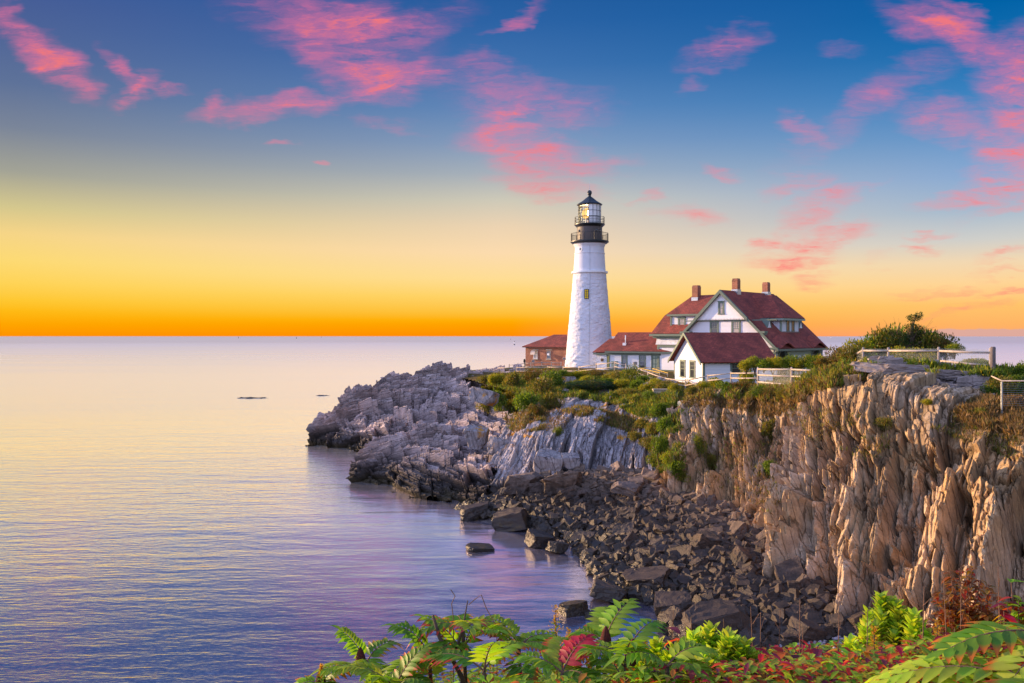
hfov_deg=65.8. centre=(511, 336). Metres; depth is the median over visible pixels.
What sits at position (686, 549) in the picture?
boulder
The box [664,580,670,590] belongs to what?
boulder
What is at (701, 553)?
boulder
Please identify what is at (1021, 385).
shrub
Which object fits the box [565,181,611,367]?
lighthouse
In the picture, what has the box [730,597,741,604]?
boulder
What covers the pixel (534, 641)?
sumac
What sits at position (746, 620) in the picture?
boulder
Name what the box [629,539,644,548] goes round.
boulder
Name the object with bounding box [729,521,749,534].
boulder
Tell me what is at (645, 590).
boulder
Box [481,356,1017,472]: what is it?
turf
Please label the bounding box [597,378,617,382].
shrub
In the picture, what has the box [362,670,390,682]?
bayberry
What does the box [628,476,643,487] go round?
boulder
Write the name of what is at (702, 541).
boulder
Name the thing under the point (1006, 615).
leafy sprig
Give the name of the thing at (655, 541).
boulder
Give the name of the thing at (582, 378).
shrub
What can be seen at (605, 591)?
boulder
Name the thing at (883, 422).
shrub
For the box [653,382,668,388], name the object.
shrub
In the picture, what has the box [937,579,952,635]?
bare twig
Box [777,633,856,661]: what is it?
pebbles
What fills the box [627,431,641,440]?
shrub
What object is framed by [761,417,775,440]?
shrub
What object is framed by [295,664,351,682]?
sumac
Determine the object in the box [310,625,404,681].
sumac
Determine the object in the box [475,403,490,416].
shrub
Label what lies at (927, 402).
shrub
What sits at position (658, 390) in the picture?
concrete wall
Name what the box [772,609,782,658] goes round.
bare twig
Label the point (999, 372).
shrub
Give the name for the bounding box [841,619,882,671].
bayberry
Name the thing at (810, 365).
shrub
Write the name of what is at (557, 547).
boulder
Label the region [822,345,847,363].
shrub
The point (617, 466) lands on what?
boulder
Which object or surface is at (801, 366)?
shrub
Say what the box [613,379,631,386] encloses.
shrub
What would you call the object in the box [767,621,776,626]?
boulder
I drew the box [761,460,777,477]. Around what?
shrub
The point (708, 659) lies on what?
bayberry
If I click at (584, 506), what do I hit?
boulder
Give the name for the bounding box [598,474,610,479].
boulder
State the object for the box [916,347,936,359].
shrub
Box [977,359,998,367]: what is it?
shrub
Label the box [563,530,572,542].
boulder
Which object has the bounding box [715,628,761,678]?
bayberry
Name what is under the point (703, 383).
shrub
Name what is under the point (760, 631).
bare twig
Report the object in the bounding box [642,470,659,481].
boulder
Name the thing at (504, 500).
boulder
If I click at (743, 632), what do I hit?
boulder
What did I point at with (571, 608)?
boulder
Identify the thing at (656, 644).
bayberry
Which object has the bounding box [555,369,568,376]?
shrub
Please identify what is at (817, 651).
leafy sprig
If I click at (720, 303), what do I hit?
window
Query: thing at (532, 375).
shrub
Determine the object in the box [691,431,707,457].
shrub
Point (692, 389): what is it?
shrub
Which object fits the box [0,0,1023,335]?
sky
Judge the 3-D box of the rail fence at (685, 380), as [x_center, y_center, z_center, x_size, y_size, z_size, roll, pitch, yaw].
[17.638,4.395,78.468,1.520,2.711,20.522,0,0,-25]
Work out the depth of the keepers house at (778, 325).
96.34 m
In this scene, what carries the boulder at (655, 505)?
on the cove beach
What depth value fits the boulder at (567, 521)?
47.37 m
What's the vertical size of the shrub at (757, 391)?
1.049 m
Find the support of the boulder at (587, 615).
in the sea water
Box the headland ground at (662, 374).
[465,366,1008,403]
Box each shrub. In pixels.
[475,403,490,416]
[476,375,488,386]
[486,371,508,380]
[487,372,504,389]
[490,390,508,409]
[492,386,505,391]
[501,371,521,387]
[502,391,514,398]
[505,397,518,412]
[511,389,538,410]
[518,366,545,381]
[524,375,557,393]
[526,403,548,415]
[538,367,559,375]
[539,367,564,385]
[539,391,565,409]
[552,426,563,435]
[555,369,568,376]
[563,372,573,376]
[572,370,588,376]
[579,375,595,380]
[583,369,608,375]
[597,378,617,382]
[608,370,624,378]
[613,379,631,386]
[615,387,641,395]
[618,364,641,380]
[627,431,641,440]
[629,380,644,388]
[634,416,648,429]
[636,374,653,380]
[638,380,657,390]
[638,435,654,450]
[641,389,655,398]
[644,420,662,435]
[645,451,656,467]
[648,434,669,454]
[650,401,669,418]
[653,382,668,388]
[654,380,674,386]
[655,414,672,432]
[659,450,672,466]
[667,382,681,391]
[669,460,685,477]
[675,470,691,484]
[683,385,697,394]
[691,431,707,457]
[693,380,711,389]
[702,452,716,470]
[704,377,723,386]
[715,381,734,396]
[727,378,752,391]
[737,359,754,374]
[737,371,756,383]
[745,390,756,398]
[747,354,758,373]
[748,384,766,396]
[755,358,773,372]
[759,386,783,394]
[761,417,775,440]
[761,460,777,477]
[764,355,783,374]
[773,357,788,372]
[774,387,786,397]
[781,353,801,372]
[785,670,818,682]
[789,359,804,374]
[798,353,813,367]
[803,354,822,368]
[811,353,826,366]
[811,356,831,366]
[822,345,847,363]
[828,645,881,682]
[836,343,869,362]
[842,335,872,358]
[860,331,887,358]
[868,324,904,355]
[873,416,893,431]
[875,322,913,355]
[883,312,934,349]
[886,345,907,357]
[895,648,937,682]
[904,347,922,359]
[915,325,942,342]
[916,329,961,359]
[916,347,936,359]
[919,398,932,406]
[925,566,1007,635]
[933,335,958,360]
[944,342,965,358]
[961,358,987,366]
[966,407,987,413]
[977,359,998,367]
[980,385,1000,395]
[983,374,1019,395]
[990,368,1009,381]
[990,578,1023,628]
[1000,374,1023,394]
[1009,360,1023,377]
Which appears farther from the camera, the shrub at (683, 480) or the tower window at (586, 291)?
the tower window at (586, 291)
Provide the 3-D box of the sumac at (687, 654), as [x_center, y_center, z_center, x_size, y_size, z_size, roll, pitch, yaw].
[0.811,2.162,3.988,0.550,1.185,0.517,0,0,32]
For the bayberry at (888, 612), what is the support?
on the near bank
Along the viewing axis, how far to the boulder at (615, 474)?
52.84 m
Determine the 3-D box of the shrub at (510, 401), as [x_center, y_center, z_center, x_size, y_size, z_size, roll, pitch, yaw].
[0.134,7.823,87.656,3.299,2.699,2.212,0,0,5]
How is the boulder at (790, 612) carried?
on the cove beach
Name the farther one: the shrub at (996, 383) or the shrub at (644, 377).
the shrub at (644, 377)
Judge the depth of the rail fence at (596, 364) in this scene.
99.01 m
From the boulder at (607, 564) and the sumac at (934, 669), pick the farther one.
the boulder at (607, 564)
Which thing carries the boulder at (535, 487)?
on the cove beach
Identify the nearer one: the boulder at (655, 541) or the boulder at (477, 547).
the boulder at (655, 541)
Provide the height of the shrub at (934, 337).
2.504 m
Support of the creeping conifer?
on the cliff slabs at (591, 442)
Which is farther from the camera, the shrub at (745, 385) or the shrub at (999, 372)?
the shrub at (745, 385)
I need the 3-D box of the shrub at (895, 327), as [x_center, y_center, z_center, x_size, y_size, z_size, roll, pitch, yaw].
[25.146,0.700,52.236,2.773,3.392,2.494,0,0,-13]
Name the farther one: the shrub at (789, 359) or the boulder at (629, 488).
the shrub at (789, 359)
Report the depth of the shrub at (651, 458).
54.85 m
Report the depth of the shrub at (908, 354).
47.20 m
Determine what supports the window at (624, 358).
in the passage building
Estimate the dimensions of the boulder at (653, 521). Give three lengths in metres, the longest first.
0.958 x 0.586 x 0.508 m
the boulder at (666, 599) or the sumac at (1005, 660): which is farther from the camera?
the boulder at (666, 599)
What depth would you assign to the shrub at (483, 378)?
93.67 m
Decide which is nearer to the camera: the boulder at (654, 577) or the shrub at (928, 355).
the boulder at (654, 577)
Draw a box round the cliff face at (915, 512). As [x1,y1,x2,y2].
[654,371,1023,632]
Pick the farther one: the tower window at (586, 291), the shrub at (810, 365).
the tower window at (586, 291)
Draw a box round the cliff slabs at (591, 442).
[475,370,676,487]
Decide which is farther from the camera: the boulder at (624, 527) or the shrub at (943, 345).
the shrub at (943, 345)
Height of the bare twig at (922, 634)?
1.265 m
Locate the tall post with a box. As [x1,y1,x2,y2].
[990,347,995,383]
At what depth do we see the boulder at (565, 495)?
50.35 m
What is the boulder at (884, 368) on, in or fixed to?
on the rock knoll
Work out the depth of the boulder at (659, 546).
40.27 m
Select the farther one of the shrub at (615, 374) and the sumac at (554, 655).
the shrub at (615, 374)
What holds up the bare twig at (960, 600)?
on the near bank
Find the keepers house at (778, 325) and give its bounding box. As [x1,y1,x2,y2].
[649,278,828,374]
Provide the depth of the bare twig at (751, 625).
5.01 m
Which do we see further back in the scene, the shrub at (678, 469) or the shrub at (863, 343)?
the shrub at (863, 343)
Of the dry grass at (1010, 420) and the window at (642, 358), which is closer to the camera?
the dry grass at (1010, 420)
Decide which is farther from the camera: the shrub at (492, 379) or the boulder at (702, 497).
the shrub at (492, 379)
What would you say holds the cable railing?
on the dry grass at (1010, 420)
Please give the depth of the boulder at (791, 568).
34.03 m
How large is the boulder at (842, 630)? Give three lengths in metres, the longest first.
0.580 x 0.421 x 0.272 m
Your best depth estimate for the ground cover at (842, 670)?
3.96 m
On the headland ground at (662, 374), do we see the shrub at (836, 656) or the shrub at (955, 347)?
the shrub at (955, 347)
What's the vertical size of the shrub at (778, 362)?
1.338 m
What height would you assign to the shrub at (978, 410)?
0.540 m
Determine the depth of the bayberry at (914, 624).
5.18 m
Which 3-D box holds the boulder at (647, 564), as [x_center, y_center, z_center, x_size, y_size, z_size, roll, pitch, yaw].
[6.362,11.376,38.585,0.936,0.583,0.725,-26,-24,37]
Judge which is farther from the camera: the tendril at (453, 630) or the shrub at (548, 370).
the shrub at (548, 370)
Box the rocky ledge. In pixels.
[345,420,498,501]
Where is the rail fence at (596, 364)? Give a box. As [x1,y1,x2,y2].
[498,361,626,373]
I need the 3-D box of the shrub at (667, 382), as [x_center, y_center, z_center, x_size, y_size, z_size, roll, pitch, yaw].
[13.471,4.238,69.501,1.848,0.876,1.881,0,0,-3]
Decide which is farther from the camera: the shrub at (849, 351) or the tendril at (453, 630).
the shrub at (849, 351)
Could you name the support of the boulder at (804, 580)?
on the cove beach
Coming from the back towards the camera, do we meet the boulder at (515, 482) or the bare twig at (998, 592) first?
the boulder at (515, 482)
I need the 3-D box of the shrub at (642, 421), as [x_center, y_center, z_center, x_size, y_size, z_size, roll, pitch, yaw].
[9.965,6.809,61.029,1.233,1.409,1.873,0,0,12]
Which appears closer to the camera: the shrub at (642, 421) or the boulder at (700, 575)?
the boulder at (700, 575)
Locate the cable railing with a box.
[991,376,1023,414]
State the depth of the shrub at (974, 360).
44.90 m
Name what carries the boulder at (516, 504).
on the cove beach
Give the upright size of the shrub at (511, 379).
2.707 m
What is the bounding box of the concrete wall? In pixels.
[652,389,677,408]
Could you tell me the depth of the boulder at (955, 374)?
39.62 m
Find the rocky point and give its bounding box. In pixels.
[305,361,527,451]
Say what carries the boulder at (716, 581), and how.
on the cove beach
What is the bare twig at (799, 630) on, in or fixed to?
on the near bank
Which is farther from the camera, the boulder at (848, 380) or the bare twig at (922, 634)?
the boulder at (848, 380)
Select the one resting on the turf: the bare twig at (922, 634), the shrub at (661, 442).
the shrub at (661, 442)
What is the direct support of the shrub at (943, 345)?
on the headland ground at (662, 374)
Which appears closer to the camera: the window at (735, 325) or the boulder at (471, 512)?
the boulder at (471, 512)
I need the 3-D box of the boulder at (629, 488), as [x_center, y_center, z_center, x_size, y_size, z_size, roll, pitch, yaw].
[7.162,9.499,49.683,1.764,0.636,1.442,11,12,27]
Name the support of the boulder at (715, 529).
on the cove beach
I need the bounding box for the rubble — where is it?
[457,467,859,660]
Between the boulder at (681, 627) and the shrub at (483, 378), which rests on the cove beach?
the boulder at (681, 627)
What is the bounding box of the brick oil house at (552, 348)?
[522,335,567,365]
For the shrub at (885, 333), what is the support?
on the headland ground at (662, 374)
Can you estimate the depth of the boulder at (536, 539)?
44.65 m
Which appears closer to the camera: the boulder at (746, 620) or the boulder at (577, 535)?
the boulder at (746, 620)
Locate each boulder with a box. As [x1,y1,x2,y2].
[459,501,488,521]
[463,424,489,449]
[466,542,493,552]
[467,386,498,406]
[487,436,510,454]
[487,486,498,493]
[491,507,528,531]
[496,498,507,503]
[503,471,542,494]
[507,500,522,507]
[514,490,524,497]
[524,528,555,548]
[528,482,541,492]
[532,495,547,504]
[533,448,563,472]
[539,470,551,478]
[539,471,581,493]
[545,541,569,553]
[551,522,564,530]
[553,487,575,503]
[557,600,589,617]
[561,376,575,381]
[561,452,579,468]
[561,517,573,526]
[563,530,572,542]
[568,520,583,530]
[570,510,585,517]
[570,531,595,541]
[573,463,584,470]
[575,490,585,497]
[580,502,591,512]
[581,534,591,547]
[584,611,593,618]
[589,578,627,602]
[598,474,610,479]
[599,563,613,568]
[601,493,610,498]
[602,551,612,557]
[606,500,617,506]
[610,461,624,471]
[610,481,641,496]
[611,471,621,476]
[612,522,635,534]
[616,507,639,518]
[621,531,638,545]
[621,565,671,589]
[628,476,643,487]
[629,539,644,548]
[631,562,652,567]
[639,535,648,544]
[639,546,663,553]
[640,584,653,605]
[641,467,648,474]
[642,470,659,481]
[645,485,663,490]
[648,503,660,510]
[648,519,661,525]
[648,533,658,540]
[648,536,669,546]
[653,524,671,534]
[654,591,691,618]
[655,544,668,553]
[657,605,685,635]
[659,487,679,495]
[662,541,674,544]
[662,639,676,649]
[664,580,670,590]
[665,544,696,557]
[666,562,684,572]
[667,619,681,633]
[673,624,686,638]
[679,493,695,499]
[681,598,741,634]
[686,532,697,540]
[688,554,695,561]
[690,493,706,504]
[690,534,716,548]
[691,529,721,544]
[691,549,708,557]
[692,594,705,602]
[695,499,703,503]
[698,527,722,531]
[698,573,706,578]
[700,557,708,564]
[711,531,723,536]
[712,565,725,574]
[713,578,726,585]
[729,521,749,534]
[730,545,752,563]
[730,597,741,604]
[736,610,755,630]
[738,629,763,640]
[751,541,761,547]
[753,616,768,622]
[756,529,765,538]
[767,605,774,613]
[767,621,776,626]
[773,556,804,582]
[785,607,802,619]
[788,615,826,646]
[789,604,799,613]
[796,573,810,587]
[801,605,811,608]
[816,593,829,604]
[835,624,848,635]
[843,374,861,387]
[846,611,865,629]
[849,362,927,373]
[924,369,969,378]
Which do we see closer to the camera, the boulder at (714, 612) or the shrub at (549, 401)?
the boulder at (714, 612)
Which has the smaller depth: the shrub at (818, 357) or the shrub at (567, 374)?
the shrub at (818, 357)
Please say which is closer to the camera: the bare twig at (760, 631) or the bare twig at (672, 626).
the bare twig at (760, 631)
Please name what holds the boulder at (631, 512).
on the cove beach
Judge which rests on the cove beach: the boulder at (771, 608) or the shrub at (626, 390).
the boulder at (771, 608)
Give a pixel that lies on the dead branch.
(459, 673)
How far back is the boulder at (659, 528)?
42.55 m
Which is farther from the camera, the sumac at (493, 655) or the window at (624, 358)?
the window at (624, 358)
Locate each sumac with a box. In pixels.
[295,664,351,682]
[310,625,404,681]
[335,642,435,682]
[380,620,474,682]
[406,613,520,682]
[420,639,534,682]
[475,614,560,680]
[505,634,605,682]
[555,598,652,676]
[564,618,685,682]
[603,638,723,682]
[864,654,1023,682]
[918,621,1023,679]
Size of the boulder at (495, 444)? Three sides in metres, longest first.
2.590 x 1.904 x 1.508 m
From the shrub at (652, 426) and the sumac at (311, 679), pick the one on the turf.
the shrub at (652, 426)
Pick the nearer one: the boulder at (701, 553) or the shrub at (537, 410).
the boulder at (701, 553)
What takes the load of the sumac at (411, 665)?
on the near bank
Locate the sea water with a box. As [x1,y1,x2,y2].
[0,336,1023,682]
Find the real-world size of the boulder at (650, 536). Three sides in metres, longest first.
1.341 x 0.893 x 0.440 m
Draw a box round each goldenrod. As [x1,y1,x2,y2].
[314,663,328,682]
[547,604,563,677]
[564,627,571,676]
[640,640,650,666]
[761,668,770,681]
[864,625,880,679]
[931,618,942,640]
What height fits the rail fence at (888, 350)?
2.160 m
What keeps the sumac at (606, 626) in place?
on the near bank
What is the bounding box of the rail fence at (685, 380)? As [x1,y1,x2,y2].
[637,368,756,388]
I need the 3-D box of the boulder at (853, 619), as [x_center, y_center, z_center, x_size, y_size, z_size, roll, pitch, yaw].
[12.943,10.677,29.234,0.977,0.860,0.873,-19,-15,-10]
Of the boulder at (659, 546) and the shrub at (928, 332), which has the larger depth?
the shrub at (928, 332)
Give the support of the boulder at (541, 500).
on the cove beach
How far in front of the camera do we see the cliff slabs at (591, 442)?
59.99 m
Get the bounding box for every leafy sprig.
[665,626,693,655]
[752,645,769,662]
[770,647,800,681]
[805,646,835,682]
[980,604,1022,657]
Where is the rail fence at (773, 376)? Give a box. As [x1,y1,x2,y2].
[757,367,808,384]
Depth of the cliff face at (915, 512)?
33.86 m
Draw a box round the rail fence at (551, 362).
[509,361,561,366]
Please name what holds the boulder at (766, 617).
on the cove beach
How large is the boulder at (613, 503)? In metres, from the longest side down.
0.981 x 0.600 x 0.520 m
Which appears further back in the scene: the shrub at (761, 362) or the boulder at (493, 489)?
the shrub at (761, 362)
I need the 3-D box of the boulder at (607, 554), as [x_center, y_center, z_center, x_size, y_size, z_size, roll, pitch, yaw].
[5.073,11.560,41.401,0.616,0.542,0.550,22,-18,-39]
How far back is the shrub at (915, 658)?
4.37 m
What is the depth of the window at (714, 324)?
95.96 m
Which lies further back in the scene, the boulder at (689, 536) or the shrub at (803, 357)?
the shrub at (803, 357)
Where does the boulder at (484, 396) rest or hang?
on the rocky point
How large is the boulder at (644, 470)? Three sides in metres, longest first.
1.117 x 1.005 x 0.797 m
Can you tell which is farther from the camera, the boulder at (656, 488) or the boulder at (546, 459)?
the boulder at (546, 459)
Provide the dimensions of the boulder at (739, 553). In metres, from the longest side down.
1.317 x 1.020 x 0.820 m
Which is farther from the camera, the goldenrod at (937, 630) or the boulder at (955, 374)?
the boulder at (955, 374)
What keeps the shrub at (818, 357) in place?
on the headland ground at (662, 374)
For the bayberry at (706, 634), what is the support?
on the near bank
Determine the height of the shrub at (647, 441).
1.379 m
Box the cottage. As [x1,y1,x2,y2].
[668,332,775,382]
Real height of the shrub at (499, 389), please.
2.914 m
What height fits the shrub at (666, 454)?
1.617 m
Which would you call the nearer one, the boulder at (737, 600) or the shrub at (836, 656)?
the shrub at (836, 656)
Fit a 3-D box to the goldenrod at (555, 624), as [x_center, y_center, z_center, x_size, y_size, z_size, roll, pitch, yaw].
[0.272,2.289,4.897,0.183,1.259,0.184,0,0,0]
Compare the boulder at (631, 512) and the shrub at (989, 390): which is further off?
the boulder at (631, 512)
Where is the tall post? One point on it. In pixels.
(992, 357)
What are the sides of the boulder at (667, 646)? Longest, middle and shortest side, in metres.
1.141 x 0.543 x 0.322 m
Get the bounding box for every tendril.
[451,590,454,681]
[468,594,494,623]
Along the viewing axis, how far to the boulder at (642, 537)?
41.73 m
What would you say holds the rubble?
on the cove beach
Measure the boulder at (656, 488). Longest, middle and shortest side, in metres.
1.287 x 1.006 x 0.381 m
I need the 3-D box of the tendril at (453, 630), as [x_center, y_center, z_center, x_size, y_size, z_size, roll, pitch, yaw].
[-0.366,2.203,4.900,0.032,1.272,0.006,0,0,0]
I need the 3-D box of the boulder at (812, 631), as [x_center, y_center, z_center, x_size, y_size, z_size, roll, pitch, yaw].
[10.785,10.977,29.050,1.089,0.959,0.973,18,-1,-4]
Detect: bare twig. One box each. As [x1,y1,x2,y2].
[667,610,675,643]
[749,606,758,644]
[760,612,767,653]
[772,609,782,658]
[793,608,807,653]
[834,607,844,651]
[867,610,872,645]
[920,596,931,644]
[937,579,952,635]
[952,566,967,629]
[991,566,999,623]
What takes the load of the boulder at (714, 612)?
on the cove beach
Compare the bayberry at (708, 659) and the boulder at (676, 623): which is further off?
the boulder at (676, 623)
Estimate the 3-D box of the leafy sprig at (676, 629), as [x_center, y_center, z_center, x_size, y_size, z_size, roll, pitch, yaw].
[1.041,2.325,4.797,0.285,1.133,0.289,0,0,21]
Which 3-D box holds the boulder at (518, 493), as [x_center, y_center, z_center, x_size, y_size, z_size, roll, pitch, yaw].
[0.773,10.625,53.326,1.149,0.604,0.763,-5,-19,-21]
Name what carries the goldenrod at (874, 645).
on the near bank
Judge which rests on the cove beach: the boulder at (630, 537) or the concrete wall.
the boulder at (630, 537)
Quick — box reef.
[240,397,267,398]
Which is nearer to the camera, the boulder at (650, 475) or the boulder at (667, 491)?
the boulder at (667, 491)
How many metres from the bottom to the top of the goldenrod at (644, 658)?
1.129 m
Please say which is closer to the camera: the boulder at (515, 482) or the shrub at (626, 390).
the boulder at (515, 482)
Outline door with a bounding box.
[651,354,659,370]
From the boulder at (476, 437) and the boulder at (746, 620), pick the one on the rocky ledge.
the boulder at (476, 437)
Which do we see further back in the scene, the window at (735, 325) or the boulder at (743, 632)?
the window at (735, 325)
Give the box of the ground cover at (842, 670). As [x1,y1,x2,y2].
[422,616,1023,682]
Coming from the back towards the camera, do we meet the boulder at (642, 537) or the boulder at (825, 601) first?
the boulder at (642, 537)
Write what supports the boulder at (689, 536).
on the cove beach
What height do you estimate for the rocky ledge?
5.416 m
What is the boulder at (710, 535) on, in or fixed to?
on the cove beach
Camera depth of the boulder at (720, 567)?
36.16 m
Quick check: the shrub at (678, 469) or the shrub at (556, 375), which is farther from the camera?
the shrub at (556, 375)
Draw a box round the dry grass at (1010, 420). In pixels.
[514,380,1023,514]
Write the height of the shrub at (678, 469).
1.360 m
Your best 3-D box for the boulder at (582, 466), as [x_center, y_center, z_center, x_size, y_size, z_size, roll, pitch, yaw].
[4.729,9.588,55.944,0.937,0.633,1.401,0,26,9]
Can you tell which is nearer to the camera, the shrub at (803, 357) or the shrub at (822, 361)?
the shrub at (822, 361)
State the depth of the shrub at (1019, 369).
44.94 m
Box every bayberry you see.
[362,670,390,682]
[399,668,421,682]
[629,636,667,682]
[654,635,690,666]
[679,644,731,682]
[686,620,733,649]
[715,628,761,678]
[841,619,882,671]
[856,591,917,672]
[884,607,934,655]
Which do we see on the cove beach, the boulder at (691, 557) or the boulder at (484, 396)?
the boulder at (691, 557)
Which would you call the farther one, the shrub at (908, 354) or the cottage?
the cottage
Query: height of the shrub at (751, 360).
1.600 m
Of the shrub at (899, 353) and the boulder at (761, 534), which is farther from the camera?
the shrub at (899, 353)
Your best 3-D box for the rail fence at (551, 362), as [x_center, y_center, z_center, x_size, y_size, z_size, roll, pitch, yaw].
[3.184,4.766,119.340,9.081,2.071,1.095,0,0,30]
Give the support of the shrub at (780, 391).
on the turf
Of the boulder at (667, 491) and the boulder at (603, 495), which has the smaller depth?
the boulder at (667, 491)
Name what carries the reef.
in the sea water
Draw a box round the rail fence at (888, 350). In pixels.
[855,347,989,365]
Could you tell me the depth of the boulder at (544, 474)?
54.61 m
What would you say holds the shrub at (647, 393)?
on the turf
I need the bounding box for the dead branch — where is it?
[432,600,467,682]
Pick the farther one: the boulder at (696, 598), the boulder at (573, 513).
the boulder at (573, 513)
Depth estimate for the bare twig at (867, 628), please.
4.83 m
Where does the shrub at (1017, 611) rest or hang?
on the near bank
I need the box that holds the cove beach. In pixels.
[479,497,857,644]
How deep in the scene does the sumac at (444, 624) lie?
4.84 m
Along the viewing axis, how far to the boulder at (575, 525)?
46.55 m
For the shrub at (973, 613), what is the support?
on the near bank
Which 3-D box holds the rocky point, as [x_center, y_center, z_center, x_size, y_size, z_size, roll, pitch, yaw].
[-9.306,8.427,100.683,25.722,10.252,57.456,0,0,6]
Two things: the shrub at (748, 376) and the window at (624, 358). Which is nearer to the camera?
the shrub at (748, 376)
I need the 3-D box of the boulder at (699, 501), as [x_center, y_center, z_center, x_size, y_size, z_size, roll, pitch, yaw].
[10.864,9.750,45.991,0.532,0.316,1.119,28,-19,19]
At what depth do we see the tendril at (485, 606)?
4.90 m
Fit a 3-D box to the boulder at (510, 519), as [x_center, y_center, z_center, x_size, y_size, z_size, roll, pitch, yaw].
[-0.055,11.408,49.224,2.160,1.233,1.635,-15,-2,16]
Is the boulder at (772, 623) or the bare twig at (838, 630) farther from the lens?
the boulder at (772, 623)
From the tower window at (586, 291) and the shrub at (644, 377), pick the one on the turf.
the shrub at (644, 377)
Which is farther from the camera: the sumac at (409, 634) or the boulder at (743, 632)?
the boulder at (743, 632)
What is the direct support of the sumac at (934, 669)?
on the near bank
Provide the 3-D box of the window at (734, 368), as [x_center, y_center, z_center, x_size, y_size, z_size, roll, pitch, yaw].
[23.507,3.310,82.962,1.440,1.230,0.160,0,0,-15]
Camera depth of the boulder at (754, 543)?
38.55 m
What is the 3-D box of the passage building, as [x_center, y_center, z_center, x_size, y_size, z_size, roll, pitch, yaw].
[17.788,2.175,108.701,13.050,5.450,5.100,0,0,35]
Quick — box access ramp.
[640,367,667,376]
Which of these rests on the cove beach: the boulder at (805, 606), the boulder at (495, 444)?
the boulder at (805, 606)
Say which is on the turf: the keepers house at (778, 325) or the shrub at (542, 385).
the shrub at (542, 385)
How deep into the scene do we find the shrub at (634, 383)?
73.10 m
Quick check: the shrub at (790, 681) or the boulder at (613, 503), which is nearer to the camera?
the shrub at (790, 681)
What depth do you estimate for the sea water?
49.91 m
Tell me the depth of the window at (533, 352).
126.51 m
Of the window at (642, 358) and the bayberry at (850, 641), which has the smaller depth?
the bayberry at (850, 641)
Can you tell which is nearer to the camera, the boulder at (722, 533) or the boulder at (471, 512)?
the boulder at (722, 533)
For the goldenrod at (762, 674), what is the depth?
4.20 m
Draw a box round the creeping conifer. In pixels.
[565,379,617,389]
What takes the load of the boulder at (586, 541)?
on the cove beach
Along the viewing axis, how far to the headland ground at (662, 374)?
103.36 m
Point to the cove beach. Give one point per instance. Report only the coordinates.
(488, 520)
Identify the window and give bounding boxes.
[530,349,538,359]
[546,349,551,359]
[584,289,588,298]
[621,355,627,366]
[639,355,645,367]
[679,359,685,376]
[689,360,695,377]
[709,320,718,331]
[717,301,724,313]
[730,363,741,372]
[731,321,740,331]
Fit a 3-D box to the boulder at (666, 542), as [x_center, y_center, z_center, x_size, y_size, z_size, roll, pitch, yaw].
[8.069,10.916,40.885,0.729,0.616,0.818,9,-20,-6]
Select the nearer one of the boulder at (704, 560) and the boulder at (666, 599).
the boulder at (666, 599)
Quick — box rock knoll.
[863,355,994,395]
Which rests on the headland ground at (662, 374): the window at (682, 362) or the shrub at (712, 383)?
the shrub at (712, 383)
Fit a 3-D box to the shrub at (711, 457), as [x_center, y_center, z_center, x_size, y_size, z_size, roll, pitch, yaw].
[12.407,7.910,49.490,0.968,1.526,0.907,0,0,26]
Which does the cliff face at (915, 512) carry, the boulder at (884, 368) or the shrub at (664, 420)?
the shrub at (664, 420)
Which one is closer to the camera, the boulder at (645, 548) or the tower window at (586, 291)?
the boulder at (645, 548)
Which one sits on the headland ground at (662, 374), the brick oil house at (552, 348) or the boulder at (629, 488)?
the brick oil house at (552, 348)
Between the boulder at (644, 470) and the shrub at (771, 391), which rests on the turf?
the shrub at (771, 391)
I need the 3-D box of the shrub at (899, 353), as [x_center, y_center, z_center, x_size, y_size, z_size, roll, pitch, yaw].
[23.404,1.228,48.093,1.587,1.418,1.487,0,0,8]
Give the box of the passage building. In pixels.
[593,332,671,370]
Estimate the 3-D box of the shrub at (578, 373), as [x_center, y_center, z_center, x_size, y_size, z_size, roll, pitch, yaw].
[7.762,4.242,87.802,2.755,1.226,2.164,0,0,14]
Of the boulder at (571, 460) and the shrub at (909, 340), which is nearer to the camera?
the shrub at (909, 340)
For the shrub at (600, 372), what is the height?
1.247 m
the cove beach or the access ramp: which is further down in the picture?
the cove beach
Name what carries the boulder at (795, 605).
on the cove beach
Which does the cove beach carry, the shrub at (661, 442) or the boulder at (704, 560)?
the boulder at (704, 560)
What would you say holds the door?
in the passage building
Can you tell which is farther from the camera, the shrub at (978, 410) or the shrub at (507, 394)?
the shrub at (507, 394)
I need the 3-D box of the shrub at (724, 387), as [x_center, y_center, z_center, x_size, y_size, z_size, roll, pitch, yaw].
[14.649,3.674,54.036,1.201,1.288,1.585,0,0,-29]
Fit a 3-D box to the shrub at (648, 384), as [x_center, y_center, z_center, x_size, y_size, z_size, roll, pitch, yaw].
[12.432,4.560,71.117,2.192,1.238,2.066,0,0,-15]
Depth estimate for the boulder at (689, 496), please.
46.84 m
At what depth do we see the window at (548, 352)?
125.03 m
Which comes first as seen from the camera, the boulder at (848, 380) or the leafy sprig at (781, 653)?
the leafy sprig at (781, 653)
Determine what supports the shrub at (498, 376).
on the turf
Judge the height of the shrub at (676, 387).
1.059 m
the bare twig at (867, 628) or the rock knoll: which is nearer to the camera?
the bare twig at (867, 628)
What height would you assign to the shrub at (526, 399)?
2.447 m
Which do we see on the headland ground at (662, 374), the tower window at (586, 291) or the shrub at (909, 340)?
the shrub at (909, 340)
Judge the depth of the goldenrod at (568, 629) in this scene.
4.90 m
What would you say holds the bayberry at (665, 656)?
on the near bank
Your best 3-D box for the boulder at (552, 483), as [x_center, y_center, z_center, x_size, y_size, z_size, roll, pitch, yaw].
[3.252,9.885,52.773,2.779,1.425,2.360,-6,-12,-6]
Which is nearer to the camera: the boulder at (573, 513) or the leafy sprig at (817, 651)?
the leafy sprig at (817, 651)

